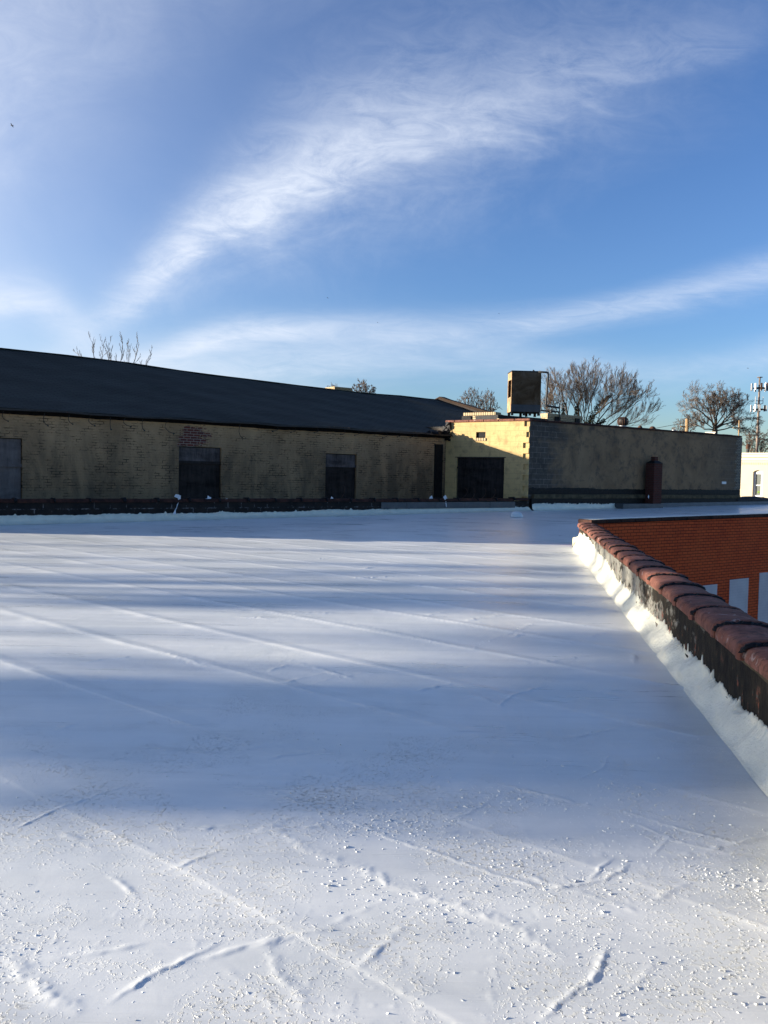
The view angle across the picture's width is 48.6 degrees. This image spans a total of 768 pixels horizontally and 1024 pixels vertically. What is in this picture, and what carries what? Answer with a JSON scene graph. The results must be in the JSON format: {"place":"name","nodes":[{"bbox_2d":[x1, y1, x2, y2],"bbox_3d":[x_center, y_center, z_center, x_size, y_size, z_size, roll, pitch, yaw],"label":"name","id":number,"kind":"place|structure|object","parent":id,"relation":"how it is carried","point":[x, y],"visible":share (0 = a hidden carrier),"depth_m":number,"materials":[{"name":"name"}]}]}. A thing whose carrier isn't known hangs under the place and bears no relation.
{"place":"outdoors","nodes":[
{"label":"outdoors","id":0,"kind":"place"},
{"bbox_2d":[0,504,767,1023],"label":"roof deck","id":1,"kind":"structure","parent":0,"point":[414,622],"depth_m":3.80,"materials":[{"name":"white paint"}]},
{"bbox_2d":[0,625,767,1023],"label":"paint crumbs","id":2,"kind":"object","parent":1,"relation":"on","point":[484,877],"visible":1,"depth_m":2.95,"materials":[{"name":"white paint"}]},
{"bbox_2d":[510,511,522,516],"bbox_3d":[4.077,0.061,26.201,0.396,0.181,0.322,1,3,0],"label":"coating lump","id":3,"kind":"object","parent":1,"relation":"on","point":[516,514],"visible":1,"depth_m":26.09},
{"bbox_2d":[0,0,767,452],"label":"sky","id":4,"kind":"structure","parent":0,"point":[247,189],"materials":[{"name":"blue"}]},
{"bbox_2d":[740,453,767,497],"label":"cream house","id":5,"kind":"structure","parent":0,"point":[754,474],"depth_m":54.36,"materials":[{"name":"paint"}]},
{"bbox_2d":[746,444,749,452],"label":"roof stack","id":6,"kind":"object","parent":5,"relation":"on","point":[747,447],"visible":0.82,"depth_m":56.76,"materials":[{"name":"metal"}]},
{"bbox_2d":[753,470,762,496],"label":"window","id":7,"kind":"structure","parent":5,"relation":"in","point":[758,475],"depth_m":54.32,"materials":[{"name":"white glass"}]},
{"bbox_2d":[750,377,767,452],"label":"cell tower","id":8,"kind":"structure","parent":0,"point":[760,388],"depth_m":94.39,"materials":[{"name":"metal"}]},
{"label":"ground","id":9,"kind":"structure","parent":0,"visible":0},
{"bbox_2d":[73,332,152,364],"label":"sapling tree","id":10,"kind":"object","parent":9,"relation":"on","point":[148,359],"visible":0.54,"depth_m":45.70,"materials":[{"name":"brown plant"}]},
{"bbox_2d":[0,348,501,498],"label":"brick warehouse","id":11,"kind":"structure","parent":9,"relation":"on","point":[75,427],"depth_m":27.65,"materials":[{"name":"beige brick"}]},
{"bbox_2d":[0,497,531,524],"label":"roof parapet","id":12,"kind":"structure","parent":9,"relation":"on","point":[14,511],"depth_m":22.86,"materials":[{"name":"brown paint"}]},
{"bbox_2d":[173,494,180,513],"bbox_3d":[-5.375,-0.205,22.093,0.070,0.524,0.320,2,3,24],"label":"membrane scrap","id":13,"kind":"object","parent":12,"relation":"hanging from","point":[178,497],"visible":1,"depth_m":22.07,"materials":[{"name":"white plastic"}]},
{"bbox_2d":[220,485,495,498],"bbox_3d":[-0.297,-0.607,26.084,10.306,0.431,0.014,-1,3,-37],"label":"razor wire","id":14,"kind":"object","parent":12,"relation":"on","point":[432,492],"visible":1,"depth_m":27.48,"materials":[{"name":"metal"}]},
{"bbox_2d":[351,378,375,393],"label":"brown tree","id":15,"kind":"object","parent":9,"relation":"on","point":[365,386],"visible":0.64,"depth_m":79.31,"materials":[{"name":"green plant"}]},
{"bbox_2d":[457,386,486,407],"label":"bare tree","id":16,"kind":"object","parent":9,"relation":"on","point":[471,397],"visible":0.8,"depth_m":91.75,"materials":[{"name":"brown plant"}]},
{"bbox_2d":[475,388,499,411],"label":"bare tree","id":17,"kind":"object","parent":9,"relation":"on","point":[491,401],"visible":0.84,"depth_m":94.24,"materials":[{"name":"brown plant"}]},
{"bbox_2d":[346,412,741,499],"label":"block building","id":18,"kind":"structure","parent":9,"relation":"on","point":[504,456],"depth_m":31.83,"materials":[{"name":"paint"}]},
{"bbox_2d":[507,370,540,416],"bbox_3d":[5.580,-4.712,33.874,1.206,1.783,0.931,1,3,-2],"label":"cooling unit","id":19,"kind":"object","parent":18,"relation":"on","point":[524,394],"visible":0.98,"depth_m":33.44,"materials":[{"name":"grey metal"}]},
{"bbox_2d":[538,371,559,418],"bbox_3d":[6.484,-4.594,33.423,0.899,1.866,0.133,1,3,0],"label":"pipe run","id":20,"kind":"object","parent":18,"relation":"on","point":[550,411],"visible":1,"depth_m":33.41,"materials":[{"name":"metal"}]},
{"bbox_2d":[617,417,628,426],"bbox_3d":[10.352,-3.779,36.904,0.494,0.680,0.494,1,3,0],"label":"turbine vent","id":21,"kind":"object","parent":18,"relation":"on","point":[622,421],"visible":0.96,"depth_m":36.76,"materials":[{"name":"metal"}]},
{"bbox_2d":[529,494,767,510],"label":"block side parapet","id":22,"kind":"structure","parent":18,"relation":"attached to","point":[541,502],"depth_m":32.86,"materials":[{"name":"white paint"}]},
{"bbox_2d":[645,457,662,503],"bbox_3d":[10.716,-1.127,33.824,0.554,2.131,0.409,-1,3,-37],"label":"brick chimney","id":23,"kind":"object","parent":22,"relation":"on","point":[653,484],"visible":0.88,"depth_m":33.67,"materials":[{"name":"red brick"}]},
{"bbox_2d":[540,357,665,426],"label":"bare tree","id":24,"kind":"object","parent":9,"relation":"on","point":[582,391],"visible":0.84,"depth_m":61.36,"materials":[{"name":"brown plant"}]},
{"bbox_2d":[572,522,767,796],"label":"brick parapet","id":25,"kind":"structure","parent":9,"relation":"on","point":[710,650],"depth_m":5.82,"materials":[{"name":"red brick"}]},
{"bbox_2d":[578,512,767,622],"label":"red brick wall","id":26,"kind":"structure","parent":9,"relation":"on","point":[724,557],"depth_m":19.99,"materials":[{"name":"brick"}]},
{"bbox_2d":[672,417,695,431],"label":"brush tree","id":27,"kind":"object","parent":9,"relation":"on","point":[680,421],"visible":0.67,"depth_m":104.52,"materials":[{"name":"brown plant"}]},
{"bbox_2d":[681,419,688,431],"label":"utility pole","id":28,"kind":"object","parent":9,"relation":"on","point":[686,426],"visible":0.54,"depth_m":69.62,"materials":[{"name":"brown wood"}]},
{"bbox_2d":[678,380,765,437],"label":"oak tree","id":29,"kind":"object","parent":9,"relation":"on","point":[713,409],"visible":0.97,"depth_m":75.22,"materials":[{"name":"brown plant"}]},
{"bbox_2d":[733,420,739,435],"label":"utility pole","id":30,"kind":"object","parent":9,"relation":"on","point":[738,427],"visible":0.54,"depth_m":71.68,"materials":[{"name":"brown wood"}]},
{"bbox_2d":[742,426,767,452],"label":"brush tree","id":31,"kind":"object","parent":9,"relation":"on","point":[761,446],"visible":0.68,"depth_m":99.75,"materials":[{"name":"brown plant"}]}
]}

